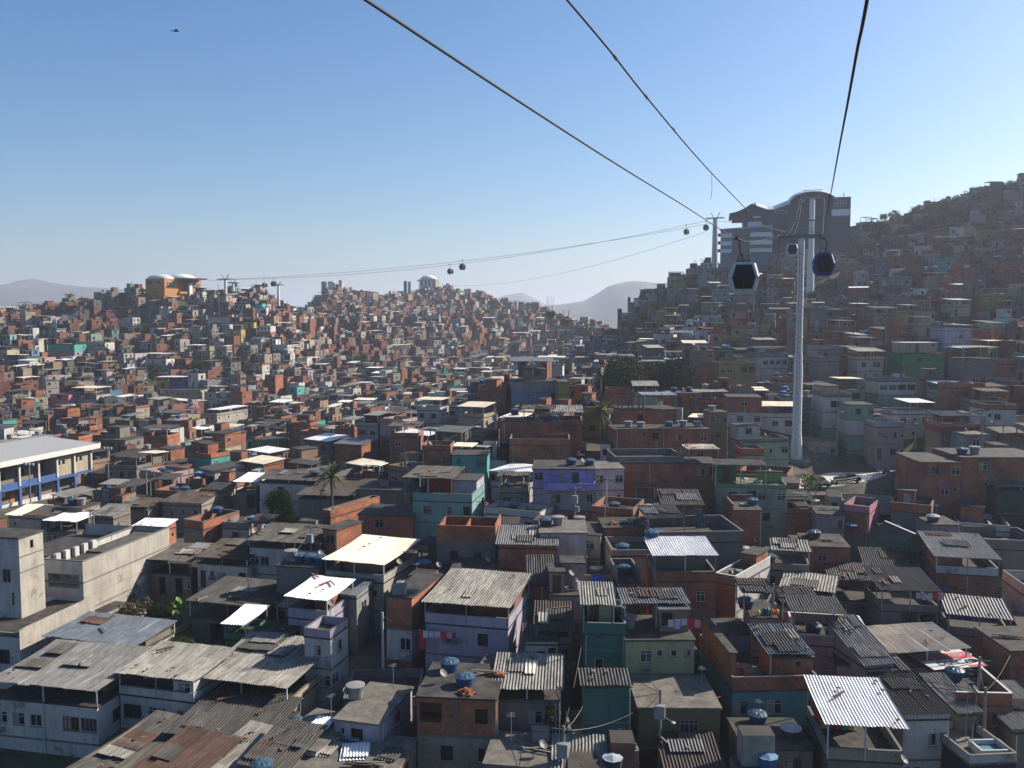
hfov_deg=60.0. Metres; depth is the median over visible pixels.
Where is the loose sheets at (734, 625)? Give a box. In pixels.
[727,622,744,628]
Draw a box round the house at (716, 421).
[702,409,728,458]
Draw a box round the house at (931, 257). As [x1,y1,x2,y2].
[922,250,939,273]
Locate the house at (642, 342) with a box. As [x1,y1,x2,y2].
[637,340,655,356]
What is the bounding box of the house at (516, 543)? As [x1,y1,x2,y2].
[495,524,559,588]
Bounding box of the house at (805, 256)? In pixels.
[804,249,815,267]
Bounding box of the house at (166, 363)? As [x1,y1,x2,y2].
[143,353,174,374]
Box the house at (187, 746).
[130,725,242,767]
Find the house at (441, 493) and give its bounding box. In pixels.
[403,465,484,549]
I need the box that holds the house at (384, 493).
[357,480,421,504]
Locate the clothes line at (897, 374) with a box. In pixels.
[892,373,904,376]
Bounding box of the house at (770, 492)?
[711,458,786,545]
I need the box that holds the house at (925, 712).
[867,653,954,767]
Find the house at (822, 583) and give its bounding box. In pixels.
[779,570,838,608]
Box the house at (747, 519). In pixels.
[724,494,762,546]
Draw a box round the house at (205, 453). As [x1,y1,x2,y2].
[187,441,229,469]
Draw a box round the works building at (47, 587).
[0,523,169,688]
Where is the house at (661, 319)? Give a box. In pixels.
[657,312,675,329]
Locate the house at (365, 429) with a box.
[357,410,391,459]
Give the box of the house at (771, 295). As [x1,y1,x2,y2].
[766,287,778,309]
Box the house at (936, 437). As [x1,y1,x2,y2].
[924,410,980,451]
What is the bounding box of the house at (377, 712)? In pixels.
[332,663,413,743]
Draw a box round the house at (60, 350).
[45,338,89,356]
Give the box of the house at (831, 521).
[810,491,845,537]
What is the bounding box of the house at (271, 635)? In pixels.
[237,619,300,650]
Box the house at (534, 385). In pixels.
[508,357,554,412]
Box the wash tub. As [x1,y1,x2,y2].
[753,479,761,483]
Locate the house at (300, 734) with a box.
[237,718,328,767]
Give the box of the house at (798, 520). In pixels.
[784,489,814,537]
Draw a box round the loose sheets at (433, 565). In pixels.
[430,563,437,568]
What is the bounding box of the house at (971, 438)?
[950,427,988,447]
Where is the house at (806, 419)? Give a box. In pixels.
[773,395,811,435]
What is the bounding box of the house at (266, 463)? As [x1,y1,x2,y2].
[239,455,285,472]
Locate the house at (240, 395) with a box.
[230,386,251,408]
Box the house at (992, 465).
[932,448,1023,512]
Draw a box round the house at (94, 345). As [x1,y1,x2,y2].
[76,341,114,354]
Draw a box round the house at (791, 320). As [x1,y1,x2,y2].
[786,308,807,341]
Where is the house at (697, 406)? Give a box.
[690,389,728,422]
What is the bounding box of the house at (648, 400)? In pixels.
[631,381,658,405]
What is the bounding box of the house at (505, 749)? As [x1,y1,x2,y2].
[482,712,551,767]
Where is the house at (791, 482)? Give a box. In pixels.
[782,475,799,501]
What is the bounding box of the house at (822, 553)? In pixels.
[797,533,850,595]
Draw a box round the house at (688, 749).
[656,731,725,767]
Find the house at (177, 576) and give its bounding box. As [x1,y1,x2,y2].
[147,542,213,602]
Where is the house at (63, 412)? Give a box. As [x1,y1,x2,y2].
[54,407,79,420]
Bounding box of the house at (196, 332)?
[189,326,205,344]
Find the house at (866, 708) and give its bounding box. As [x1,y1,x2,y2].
[803,674,909,767]
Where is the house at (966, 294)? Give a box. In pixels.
[952,286,978,307]
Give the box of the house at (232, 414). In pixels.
[202,405,248,429]
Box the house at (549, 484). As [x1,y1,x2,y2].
[532,458,594,520]
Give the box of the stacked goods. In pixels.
[814,710,856,731]
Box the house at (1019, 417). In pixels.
[1016,413,1023,431]
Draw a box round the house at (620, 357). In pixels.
[607,354,634,393]
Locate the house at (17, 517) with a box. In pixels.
[5,503,50,528]
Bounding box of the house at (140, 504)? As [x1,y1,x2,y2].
[121,497,164,525]
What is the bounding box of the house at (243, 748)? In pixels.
[212,720,272,767]
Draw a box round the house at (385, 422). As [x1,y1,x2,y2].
[380,408,417,461]
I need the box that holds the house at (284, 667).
[203,631,318,716]
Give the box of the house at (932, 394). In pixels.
[926,380,959,409]
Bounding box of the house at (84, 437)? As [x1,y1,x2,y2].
[56,433,92,455]
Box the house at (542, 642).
[521,622,560,653]
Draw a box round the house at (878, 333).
[868,327,884,346]
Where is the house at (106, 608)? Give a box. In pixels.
[95,601,136,613]
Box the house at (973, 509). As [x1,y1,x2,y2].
[952,500,1009,536]
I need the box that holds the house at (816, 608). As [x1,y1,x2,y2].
[784,593,865,675]
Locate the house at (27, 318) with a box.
[19,312,35,330]
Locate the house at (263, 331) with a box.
[257,326,275,338]
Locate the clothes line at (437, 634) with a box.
[423,630,455,640]
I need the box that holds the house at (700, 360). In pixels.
[689,349,714,387]
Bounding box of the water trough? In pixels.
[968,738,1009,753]
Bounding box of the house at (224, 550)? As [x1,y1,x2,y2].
[194,538,257,602]
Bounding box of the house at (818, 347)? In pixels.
[807,339,842,355]
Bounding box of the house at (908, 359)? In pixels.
[886,342,945,378]
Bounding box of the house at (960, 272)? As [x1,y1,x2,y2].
[948,263,974,286]
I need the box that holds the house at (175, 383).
[170,376,187,388]
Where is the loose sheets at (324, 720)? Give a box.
[312,715,333,728]
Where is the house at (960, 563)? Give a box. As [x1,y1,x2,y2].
[918,530,1002,624]
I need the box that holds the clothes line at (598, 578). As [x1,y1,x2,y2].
[588,574,609,581]
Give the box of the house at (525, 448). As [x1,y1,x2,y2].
[509,433,569,475]
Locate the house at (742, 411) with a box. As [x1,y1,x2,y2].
[723,394,762,442]
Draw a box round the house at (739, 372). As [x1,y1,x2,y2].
[711,361,755,388]
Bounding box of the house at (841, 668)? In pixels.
[833,653,850,676]
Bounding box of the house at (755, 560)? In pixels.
[715,546,770,617]
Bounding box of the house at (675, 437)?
[657,412,710,456]
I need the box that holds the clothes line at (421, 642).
[415,628,438,649]
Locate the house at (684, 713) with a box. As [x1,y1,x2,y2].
[629,666,721,767]
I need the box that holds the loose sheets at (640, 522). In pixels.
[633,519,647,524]
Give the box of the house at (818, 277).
[814,274,830,278]
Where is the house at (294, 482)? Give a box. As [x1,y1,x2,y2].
[257,468,329,515]
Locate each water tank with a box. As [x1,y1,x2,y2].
[67,497,76,504]
[76,497,85,505]
[157,467,165,472]
[169,486,178,490]
[180,486,189,490]
[211,506,222,513]
[250,757,272,767]
[284,548,297,560]
[289,715,302,719]
[292,552,304,562]
[303,552,316,563]
[309,470,319,476]
[313,554,327,563]
[346,681,364,699]
[409,463,418,467]
[417,559,431,568]
[440,657,458,672]
[455,671,474,687]
[501,483,511,486]
[508,477,517,483]
[508,502,519,508]
[510,408,518,413]
[517,505,528,510]
[539,517,552,526]
[549,414,558,420]
[552,515,564,525]
[565,457,576,465]
[573,515,584,519]
[582,401,589,405]
[584,458,594,465]
[608,501,619,507]
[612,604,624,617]
[615,542,629,549]
[616,563,630,574]
[620,613,636,628]
[624,421,632,426]
[636,421,644,427]
[644,529,659,537]
[664,421,673,426]
[670,387,676,391]
[679,420,687,426]
[685,387,692,391]
[693,421,701,426]
[708,405,715,410]
[737,596,754,609]
[746,497,758,505]
[747,709,767,724]
[768,553,775,562]
[780,722,801,740]
[803,390,809,395]
[804,621,822,633]
[807,529,821,539]
[844,522,856,531]
[915,500,923,503]
[926,513,939,522]
[938,586,951,593]
[945,665,964,680]
[956,447,967,453]
[961,518,974,522]
[969,446,980,453]
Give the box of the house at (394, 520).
[357,495,415,549]
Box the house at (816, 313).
[810,307,834,333]
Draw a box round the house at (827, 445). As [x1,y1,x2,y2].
[802,427,835,454]
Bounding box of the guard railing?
[813,466,893,487]
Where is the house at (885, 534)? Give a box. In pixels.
[865,521,923,592]
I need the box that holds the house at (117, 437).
[96,425,143,456]
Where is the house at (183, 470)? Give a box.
[139,466,193,482]
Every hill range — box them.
[0,279,123,309]
[497,292,546,307]
[545,281,666,328]
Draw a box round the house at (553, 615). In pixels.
[533,600,573,710]
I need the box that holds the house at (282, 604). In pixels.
[267,598,299,622]
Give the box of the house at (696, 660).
[694,645,699,674]
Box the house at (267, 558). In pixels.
[246,522,328,579]
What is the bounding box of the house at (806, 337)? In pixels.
[802,334,812,355]
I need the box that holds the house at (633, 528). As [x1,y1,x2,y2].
[597,517,653,564]
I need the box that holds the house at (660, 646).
[617,587,695,674]
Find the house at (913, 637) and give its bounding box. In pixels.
[866,621,971,659]
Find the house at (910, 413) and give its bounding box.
[882,398,934,439]
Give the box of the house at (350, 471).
[309,464,358,477]
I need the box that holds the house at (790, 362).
[788,354,794,372]
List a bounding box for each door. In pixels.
[9,490,14,502]
[29,486,33,497]
[201,570,205,586]
[438,481,443,492]
[467,459,471,472]
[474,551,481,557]
[552,575,560,591]
[560,472,565,482]
[572,472,578,482]
[589,605,598,621]
[678,396,681,405]
[723,466,728,480]
[877,449,881,459]
[904,493,910,502]
[915,344,918,352]
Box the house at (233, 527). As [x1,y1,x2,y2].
[222,514,263,538]
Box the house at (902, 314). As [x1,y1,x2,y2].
[895,304,921,322]
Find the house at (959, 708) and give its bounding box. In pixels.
[919,672,982,732]
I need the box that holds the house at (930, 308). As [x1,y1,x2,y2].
[912,300,940,319]
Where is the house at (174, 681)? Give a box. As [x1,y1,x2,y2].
[114,640,235,733]
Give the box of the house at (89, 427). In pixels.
[71,418,101,432]
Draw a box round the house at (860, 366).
[847,348,885,400]
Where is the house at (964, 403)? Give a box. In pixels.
[959,388,1009,410]
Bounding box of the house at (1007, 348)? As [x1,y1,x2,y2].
[996,340,1023,357]
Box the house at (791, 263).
[786,254,797,277]
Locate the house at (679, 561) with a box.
[643,536,718,650]
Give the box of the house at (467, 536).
[437,514,500,563]
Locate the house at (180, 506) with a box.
[160,490,219,532]
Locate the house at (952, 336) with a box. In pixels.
[930,328,970,352]
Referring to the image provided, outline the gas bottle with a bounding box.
[573,578,578,590]
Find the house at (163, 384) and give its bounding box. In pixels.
[157,376,172,394]
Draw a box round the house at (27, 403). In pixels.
[16,395,33,413]
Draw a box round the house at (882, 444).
[864,417,904,469]
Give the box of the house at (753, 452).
[735,446,763,469]
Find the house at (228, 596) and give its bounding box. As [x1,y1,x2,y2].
[186,575,285,645]
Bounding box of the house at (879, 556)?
[858,546,911,592]
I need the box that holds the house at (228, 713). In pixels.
[163,689,304,741]
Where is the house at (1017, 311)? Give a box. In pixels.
[997,300,1023,316]
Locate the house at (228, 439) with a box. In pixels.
[212,429,242,450]
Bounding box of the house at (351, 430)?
[335,416,363,436]
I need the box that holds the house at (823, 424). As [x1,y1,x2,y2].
[811,384,851,439]
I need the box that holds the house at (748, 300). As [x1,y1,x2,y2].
[742,293,753,316]
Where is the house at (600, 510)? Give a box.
[591,496,643,521]
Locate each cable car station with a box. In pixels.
[142,274,206,301]
[417,275,438,291]
[710,190,850,274]
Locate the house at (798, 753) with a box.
[727,700,814,767]
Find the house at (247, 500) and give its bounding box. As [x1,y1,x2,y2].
[233,472,264,515]
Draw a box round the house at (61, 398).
[50,392,82,407]
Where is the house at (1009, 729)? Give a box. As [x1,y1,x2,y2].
[963,679,1023,767]
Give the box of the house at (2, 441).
[0,440,16,442]
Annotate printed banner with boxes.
[907,649,988,669]
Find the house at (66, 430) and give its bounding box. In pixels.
[50,424,78,434]
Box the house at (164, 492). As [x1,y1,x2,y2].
[155,475,206,504]
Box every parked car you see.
[809,476,830,487]
[833,473,861,483]
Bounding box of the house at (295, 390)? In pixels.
[287,385,304,397]
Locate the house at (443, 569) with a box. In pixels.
[413,562,451,577]
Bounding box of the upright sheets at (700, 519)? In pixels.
[695,508,706,527]
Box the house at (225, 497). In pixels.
[201,482,233,509]
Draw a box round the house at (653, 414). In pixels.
[613,391,676,424]
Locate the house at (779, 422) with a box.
[761,401,792,434]
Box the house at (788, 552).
[764,537,811,608]
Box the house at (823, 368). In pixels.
[808,356,838,391]
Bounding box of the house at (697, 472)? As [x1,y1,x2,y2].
[682,443,719,514]
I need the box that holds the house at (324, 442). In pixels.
[305,433,350,463]
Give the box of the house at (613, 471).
[594,461,624,502]
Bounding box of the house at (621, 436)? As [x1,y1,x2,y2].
[608,424,661,448]
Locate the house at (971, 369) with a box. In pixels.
[947,345,999,381]
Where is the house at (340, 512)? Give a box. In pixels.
[322,494,379,524]
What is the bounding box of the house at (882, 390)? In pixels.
[864,376,916,406]
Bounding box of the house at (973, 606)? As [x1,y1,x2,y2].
[941,593,1014,656]
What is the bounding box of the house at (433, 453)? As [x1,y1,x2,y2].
[421,431,454,484]
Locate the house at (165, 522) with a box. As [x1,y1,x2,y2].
[132,517,177,544]
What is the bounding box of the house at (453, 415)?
[445,393,476,425]
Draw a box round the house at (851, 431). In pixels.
[838,401,874,455]
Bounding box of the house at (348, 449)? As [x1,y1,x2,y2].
[333,437,374,470]
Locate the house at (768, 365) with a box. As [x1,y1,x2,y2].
[747,346,787,382]
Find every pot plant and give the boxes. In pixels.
[544,706,557,725]
[564,661,573,677]
[737,563,744,570]
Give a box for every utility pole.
[85,508,96,523]
[141,468,150,496]
[304,524,317,552]
[381,612,384,668]
[492,408,497,428]
[552,725,576,758]
[568,486,581,515]
[654,689,674,767]
[771,583,786,609]
[833,410,842,457]
[914,417,923,448]
[967,656,991,690]
[976,408,991,447]
[982,687,986,728]
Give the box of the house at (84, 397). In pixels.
[71,386,110,406]
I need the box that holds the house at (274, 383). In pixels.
[265,370,283,395]
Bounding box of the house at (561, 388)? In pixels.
[554,379,569,404]
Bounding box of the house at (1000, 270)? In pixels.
[994,264,1015,284]
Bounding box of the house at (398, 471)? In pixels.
[388,461,421,483]
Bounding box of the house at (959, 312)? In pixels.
[940,298,970,323]
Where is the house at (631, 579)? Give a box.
[609,558,640,614]
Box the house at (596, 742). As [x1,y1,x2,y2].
[551,732,607,767]
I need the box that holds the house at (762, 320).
[755,308,773,337]
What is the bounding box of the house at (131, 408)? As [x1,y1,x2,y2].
[122,404,149,417]
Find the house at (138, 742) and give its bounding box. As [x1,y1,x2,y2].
[66,709,181,767]
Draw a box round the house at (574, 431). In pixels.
[534,405,583,457]
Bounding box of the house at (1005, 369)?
[995,358,1017,382]
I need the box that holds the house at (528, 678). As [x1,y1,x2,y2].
[492,652,563,733]
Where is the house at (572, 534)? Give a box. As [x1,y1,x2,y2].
[539,520,587,574]
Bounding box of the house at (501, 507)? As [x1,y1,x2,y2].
[484,500,552,524]
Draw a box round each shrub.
[114,596,152,616]
[126,588,138,601]
[145,600,172,618]
[167,635,180,641]
[176,636,200,643]
[276,507,299,523]
[800,725,810,741]
[920,615,944,628]
[993,561,1005,578]
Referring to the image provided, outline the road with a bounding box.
[799,470,894,487]
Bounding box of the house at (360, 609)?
[313,575,373,652]
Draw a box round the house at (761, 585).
[733,577,778,656]
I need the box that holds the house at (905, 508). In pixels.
[891,485,934,532]
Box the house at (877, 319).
[865,306,896,326]
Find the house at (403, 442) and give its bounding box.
[388,421,423,463]
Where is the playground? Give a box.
[56,486,111,497]
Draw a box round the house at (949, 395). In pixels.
[936,381,984,417]
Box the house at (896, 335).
[887,327,917,351]
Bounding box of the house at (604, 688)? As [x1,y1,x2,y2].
[578,667,632,748]
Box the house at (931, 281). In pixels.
[923,273,940,290]
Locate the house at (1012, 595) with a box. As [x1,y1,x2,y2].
[1001,570,1023,620]
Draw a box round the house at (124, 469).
[105,452,152,485]
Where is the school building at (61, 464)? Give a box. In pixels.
[0,436,100,509]
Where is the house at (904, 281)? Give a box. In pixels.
[888,272,911,291]
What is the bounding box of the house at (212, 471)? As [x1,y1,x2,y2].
[197,461,244,482]
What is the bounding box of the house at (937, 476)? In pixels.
[895,452,962,519]
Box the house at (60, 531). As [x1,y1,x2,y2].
[43,511,91,541]
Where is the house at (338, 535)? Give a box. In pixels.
[322,519,362,565]
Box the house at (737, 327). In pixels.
[731,321,751,338]
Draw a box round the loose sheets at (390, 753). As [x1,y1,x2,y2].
[375,745,404,761]
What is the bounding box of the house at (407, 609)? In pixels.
[385,563,443,668]
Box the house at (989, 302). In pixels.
[974,288,1007,311]
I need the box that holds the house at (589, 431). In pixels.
[576,392,606,438]
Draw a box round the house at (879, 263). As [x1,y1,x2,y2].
[872,252,886,276]
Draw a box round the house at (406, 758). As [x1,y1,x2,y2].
[292,735,417,767]
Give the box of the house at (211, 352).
[201,345,218,368]
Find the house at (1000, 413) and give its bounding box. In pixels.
[969,401,1016,438]
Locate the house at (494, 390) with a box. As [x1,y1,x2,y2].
[478,378,509,415]
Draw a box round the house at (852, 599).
[824,562,876,625]
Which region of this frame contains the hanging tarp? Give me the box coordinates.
[953,615,993,622]
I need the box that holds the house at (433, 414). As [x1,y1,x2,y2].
[416,397,449,424]
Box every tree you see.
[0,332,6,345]
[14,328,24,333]
[39,322,53,337]
[65,292,72,303]
[93,364,124,375]
[131,322,149,333]
[133,312,140,317]
[146,362,163,380]
[187,358,204,371]
[197,355,211,367]
[215,400,230,410]
[217,354,234,361]
[258,347,279,353]
[262,487,296,513]
[263,398,275,405]
[294,310,302,315]
[312,461,349,506]
[346,307,354,313]
[352,356,368,367]
[357,374,367,380]
[366,325,378,333]
[450,312,461,317]
[500,313,509,317]
[503,323,511,330]
[544,296,555,355]
[560,309,571,356]
[578,327,588,339]
[580,330,588,336]
[580,391,620,442]
[592,374,606,399]
[597,351,648,390]
[647,354,698,391]
[654,302,669,310]
[725,337,740,352]
[757,322,779,344]
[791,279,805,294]
[795,472,821,491]
[805,291,820,303]
[815,282,830,297]
[822,278,838,296]
[840,288,848,296]
[864,243,876,255]
[868,228,888,241]
[872,219,891,239]
[880,213,887,220]
[888,210,900,218]
[894,227,909,236]
[897,218,912,227]
[906,211,913,222]
[909,204,924,212]
[911,222,929,232]
[912,209,928,216]
[917,221,937,230]
[920,215,937,225]
[933,201,950,208]
[941,196,957,201]
[947,222,963,226]
[954,205,971,221]
[962,190,977,197]
[973,194,993,205]
[974,196,992,205]
[976,189,992,197]
[980,208,988,218]
[981,185,996,191]
[986,278,1002,288]
[994,199,1016,211]
[998,184,1016,196]
[1000,184,1017,194]
[1006,179,1016,186]
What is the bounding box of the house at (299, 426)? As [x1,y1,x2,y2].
[294,420,317,446]
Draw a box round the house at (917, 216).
[912,213,927,229]
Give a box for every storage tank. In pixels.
[321,281,327,291]
[328,281,334,289]
[339,280,342,295]
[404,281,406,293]
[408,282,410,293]
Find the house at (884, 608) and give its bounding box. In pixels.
[862,565,941,625]
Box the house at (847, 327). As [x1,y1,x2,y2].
[826,320,855,336]
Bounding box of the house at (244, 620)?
[221,603,268,647]
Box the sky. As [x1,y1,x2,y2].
[0,0,1023,307]
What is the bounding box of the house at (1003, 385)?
[981,381,1009,399]
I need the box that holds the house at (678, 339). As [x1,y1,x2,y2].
[669,330,692,342]
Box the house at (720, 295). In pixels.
[711,289,728,303]
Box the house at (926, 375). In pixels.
[916,368,960,396]
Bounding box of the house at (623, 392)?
[606,386,630,414]
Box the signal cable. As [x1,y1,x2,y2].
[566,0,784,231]
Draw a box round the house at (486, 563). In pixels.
[449,556,498,570]
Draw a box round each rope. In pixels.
[221,221,703,279]
[241,221,720,278]
[363,0,778,241]
[454,231,706,285]
[824,0,868,235]
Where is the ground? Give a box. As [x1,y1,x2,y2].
[0,199,1023,767]
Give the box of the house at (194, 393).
[164,388,207,402]
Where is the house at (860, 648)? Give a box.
[824,614,897,677]
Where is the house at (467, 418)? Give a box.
[458,401,495,428]
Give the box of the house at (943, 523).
[914,505,961,536]
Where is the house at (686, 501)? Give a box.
[657,488,705,514]
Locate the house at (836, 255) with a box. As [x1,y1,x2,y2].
[830,252,846,270]
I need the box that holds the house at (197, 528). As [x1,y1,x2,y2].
[183,509,239,559]
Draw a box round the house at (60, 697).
[0,639,152,757]
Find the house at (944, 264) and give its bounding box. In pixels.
[937,253,956,274]
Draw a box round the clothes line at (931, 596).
[915,592,947,600]
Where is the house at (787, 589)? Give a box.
[774,585,817,622]
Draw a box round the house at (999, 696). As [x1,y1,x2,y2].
[952,664,1012,736]
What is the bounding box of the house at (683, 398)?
[663,388,702,422]
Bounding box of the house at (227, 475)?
[219,470,244,509]
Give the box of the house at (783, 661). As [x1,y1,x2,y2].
[699,615,817,744]
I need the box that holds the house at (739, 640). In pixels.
[710,602,749,651]
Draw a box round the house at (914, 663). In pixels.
[897,653,977,679]
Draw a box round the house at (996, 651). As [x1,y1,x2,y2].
[973,626,1023,687]
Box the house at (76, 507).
[56,502,100,524]
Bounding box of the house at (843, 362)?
[829,345,864,376]
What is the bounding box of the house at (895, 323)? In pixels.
[884,319,911,344]
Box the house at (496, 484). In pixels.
[488,463,532,501]
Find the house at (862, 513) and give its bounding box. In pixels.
[843,496,879,562]
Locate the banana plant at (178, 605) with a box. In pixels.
[170,597,199,624]
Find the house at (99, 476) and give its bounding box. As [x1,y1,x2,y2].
[89,467,105,486]
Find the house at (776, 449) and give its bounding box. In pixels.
[728,423,788,466]
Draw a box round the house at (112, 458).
[110,448,151,462]
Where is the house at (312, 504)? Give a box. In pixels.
[296,477,377,523]
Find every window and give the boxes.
[0,473,4,480]
[0,711,7,724]
[12,712,25,725]
[29,714,42,727]
[35,465,42,472]
[50,535,56,540]
[62,716,79,732]
[80,718,97,733]
[98,478,103,483]
[108,442,114,447]
[112,705,120,723]
[123,703,141,719]
[128,472,134,477]
[148,706,165,715]
[167,282,173,286]
[167,509,173,516]
[178,682,189,691]
[183,580,190,589]
[190,459,195,465]
[192,284,199,288]
[218,572,226,579]
[251,556,259,565]
[260,556,268,565]
[291,628,299,635]
[313,645,321,657]
[318,675,331,688]
[326,534,334,544]
[333,671,339,686]
[337,638,342,653]
[338,727,345,736]
[358,429,365,434]
[362,599,367,611]
[375,520,383,528]
[392,474,396,480]
[394,441,401,446]
[395,709,401,727]
[399,637,411,651]
[422,655,425,668]
[423,506,431,514]
[442,456,449,463]
[443,507,451,515]
[443,632,456,644]
[476,459,486,467]
[476,747,486,763]
[495,394,502,399]
[527,711,542,724]
[528,449,535,455]
[534,473,542,480]
[551,494,560,502]
[574,400,580,404]
[579,494,593,503]
[587,540,594,549]
[589,425,594,430]
[595,475,603,482]
[595,658,602,667]
[615,475,622,482]
[639,650,652,663]
[656,650,663,657]
[670,650,677,657]
[675,435,682,441]
[680,720,698,731]
[683,650,691,657]
[694,664,698,674]
[695,591,705,602]
[696,468,705,475]
[697,451,703,456]
[699,406,707,411]
[700,435,706,440]
[710,416,715,422]
[716,432,720,437]
[722,416,727,422]
[732,701,747,715]
[736,416,743,421]
[741,401,747,406]
[745,428,751,434]
[753,416,759,421]
[758,493,765,500]
[762,513,770,521]
[764,210,771,215]
[766,447,772,453]
[767,700,782,715]
[770,576,774,585]
[772,421,778,425]
[773,207,787,213]
[777,493,785,501]
[781,447,787,452]
[784,406,792,410]
[785,420,791,426]
[786,758,801,767]
[794,661,802,668]
[805,700,812,707]
[817,552,826,561]
[825,656,833,668]
[831,401,836,406]
[833,520,842,528]
[834,200,846,205]
[855,409,861,414]
[868,409,873,414]
[873,362,879,366]
[880,385,887,389]
[889,385,896,389]
[890,449,895,454]
[891,432,896,437]
[898,384,905,389]
[898,432,903,437]
[907,384,914,389]
[926,733,937,747]
[931,467,939,474]
[940,487,949,495]
[951,467,960,475]
[970,723,977,731]
[973,439,979,445]
[978,462,987,470]
[990,714,995,726]
[994,414,1000,419]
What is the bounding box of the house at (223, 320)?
[207,315,238,325]
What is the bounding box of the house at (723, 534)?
[636,504,743,571]
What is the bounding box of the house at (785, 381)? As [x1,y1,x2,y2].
[771,376,803,391]
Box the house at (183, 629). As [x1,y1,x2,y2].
[165,617,190,640]
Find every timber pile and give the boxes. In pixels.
[345,760,384,767]
[389,482,407,484]
[472,669,507,675]
[522,742,554,752]
[614,519,630,523]
[816,539,843,541]
[818,506,839,510]
[992,633,1023,639]
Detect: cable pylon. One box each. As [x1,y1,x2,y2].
[216,274,231,293]
[228,280,237,295]
[275,281,282,305]
[706,212,724,267]
[775,219,822,467]
[798,189,824,304]
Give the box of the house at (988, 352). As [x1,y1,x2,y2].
[969,338,1002,358]
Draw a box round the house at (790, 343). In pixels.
[786,328,813,353]
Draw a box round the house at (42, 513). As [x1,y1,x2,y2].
[23,504,65,542]
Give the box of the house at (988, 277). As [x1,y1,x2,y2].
[974,274,993,289]
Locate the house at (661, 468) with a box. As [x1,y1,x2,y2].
[606,442,683,501]
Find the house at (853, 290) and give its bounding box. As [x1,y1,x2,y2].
[848,286,869,306]
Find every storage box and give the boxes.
[380,479,388,486]
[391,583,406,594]
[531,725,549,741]
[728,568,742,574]
[736,663,751,675]
[743,667,762,675]
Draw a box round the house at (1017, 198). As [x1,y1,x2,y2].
[1004,189,1022,209]
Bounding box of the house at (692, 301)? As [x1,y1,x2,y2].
[687,292,697,318]
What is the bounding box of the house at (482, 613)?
[421,568,531,672]
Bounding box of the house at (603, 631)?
[579,581,625,707]
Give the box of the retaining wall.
[799,471,894,505]
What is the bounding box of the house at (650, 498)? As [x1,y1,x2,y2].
[625,483,656,501]
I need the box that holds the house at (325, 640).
[303,615,348,708]
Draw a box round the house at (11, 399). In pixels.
[6,388,29,414]
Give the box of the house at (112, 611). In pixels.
[107,607,145,616]
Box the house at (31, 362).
[18,359,37,378]
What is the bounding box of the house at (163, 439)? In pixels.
[139,424,179,447]
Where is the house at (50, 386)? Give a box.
[38,379,58,406]
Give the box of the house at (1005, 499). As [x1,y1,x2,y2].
[984,481,1023,529]
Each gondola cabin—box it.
[447,264,453,273]
[459,260,465,269]
[683,224,688,234]
[703,221,708,230]
[727,236,758,293]
[786,233,797,256]
[812,237,834,275]
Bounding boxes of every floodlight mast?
[23,462,33,503]
[102,447,111,479]
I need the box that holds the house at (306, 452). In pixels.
[285,445,330,469]
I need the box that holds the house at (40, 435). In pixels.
[17,434,60,439]
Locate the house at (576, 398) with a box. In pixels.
[571,384,601,404]
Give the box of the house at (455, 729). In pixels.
[415,661,502,767]
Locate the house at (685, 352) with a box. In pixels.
[681,340,706,384]
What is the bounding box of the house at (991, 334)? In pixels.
[970,320,1003,345]
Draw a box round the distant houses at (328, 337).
[0,173,1023,767]
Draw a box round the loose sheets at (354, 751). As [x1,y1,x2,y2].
[339,741,369,760]
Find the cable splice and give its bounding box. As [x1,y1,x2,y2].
[613,54,674,130]
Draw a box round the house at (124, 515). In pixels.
[88,503,132,525]
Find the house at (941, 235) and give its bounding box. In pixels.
[926,226,947,245]
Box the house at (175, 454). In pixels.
[158,446,186,464]
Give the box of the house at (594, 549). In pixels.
[586,521,603,564]
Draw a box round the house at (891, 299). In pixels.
[883,292,908,312]
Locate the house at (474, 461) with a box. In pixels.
[451,450,489,500]
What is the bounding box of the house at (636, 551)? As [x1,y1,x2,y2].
[604,536,648,607]
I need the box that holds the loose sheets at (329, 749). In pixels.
[317,741,341,757]
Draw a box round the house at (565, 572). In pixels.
[547,556,615,659]
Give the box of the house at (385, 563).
[322,534,420,634]
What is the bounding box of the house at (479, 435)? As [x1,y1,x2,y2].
[467,427,499,444]
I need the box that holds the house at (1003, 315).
[993,308,1023,322]
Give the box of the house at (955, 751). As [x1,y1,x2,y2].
[941,679,1017,767]
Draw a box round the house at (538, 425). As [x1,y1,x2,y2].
[500,404,563,446]
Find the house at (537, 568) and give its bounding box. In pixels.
[526,554,554,622]
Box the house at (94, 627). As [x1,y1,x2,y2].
[42,611,176,646]
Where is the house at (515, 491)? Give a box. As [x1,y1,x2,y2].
[497,470,530,502]
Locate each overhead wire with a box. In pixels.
[197,527,309,564]
[474,489,571,501]
[499,693,658,703]
[565,638,582,723]
[576,710,636,729]
[583,636,657,691]
[607,695,658,744]
[609,480,731,511]
[662,693,733,698]
[775,589,834,663]
[819,654,983,690]
[848,660,978,668]
[866,671,974,690]
[922,661,976,672]
[968,661,979,766]
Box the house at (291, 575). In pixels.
[275,541,332,610]
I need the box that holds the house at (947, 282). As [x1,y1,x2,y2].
[937,276,956,291]
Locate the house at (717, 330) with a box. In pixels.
[711,326,728,344]
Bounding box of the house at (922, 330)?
[901,316,931,337]
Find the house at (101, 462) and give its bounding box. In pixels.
[81,448,109,485]
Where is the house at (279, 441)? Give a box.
[252,436,289,454]
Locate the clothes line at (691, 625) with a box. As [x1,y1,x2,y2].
[665,619,699,628]
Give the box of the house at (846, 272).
[839,259,853,281]
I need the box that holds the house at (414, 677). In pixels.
[343,668,423,736]
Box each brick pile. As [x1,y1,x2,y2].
[458,687,476,696]
[487,670,504,677]
[608,520,618,524]
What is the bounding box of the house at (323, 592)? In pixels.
[284,573,355,635]
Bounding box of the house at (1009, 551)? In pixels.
[960,526,1023,586]

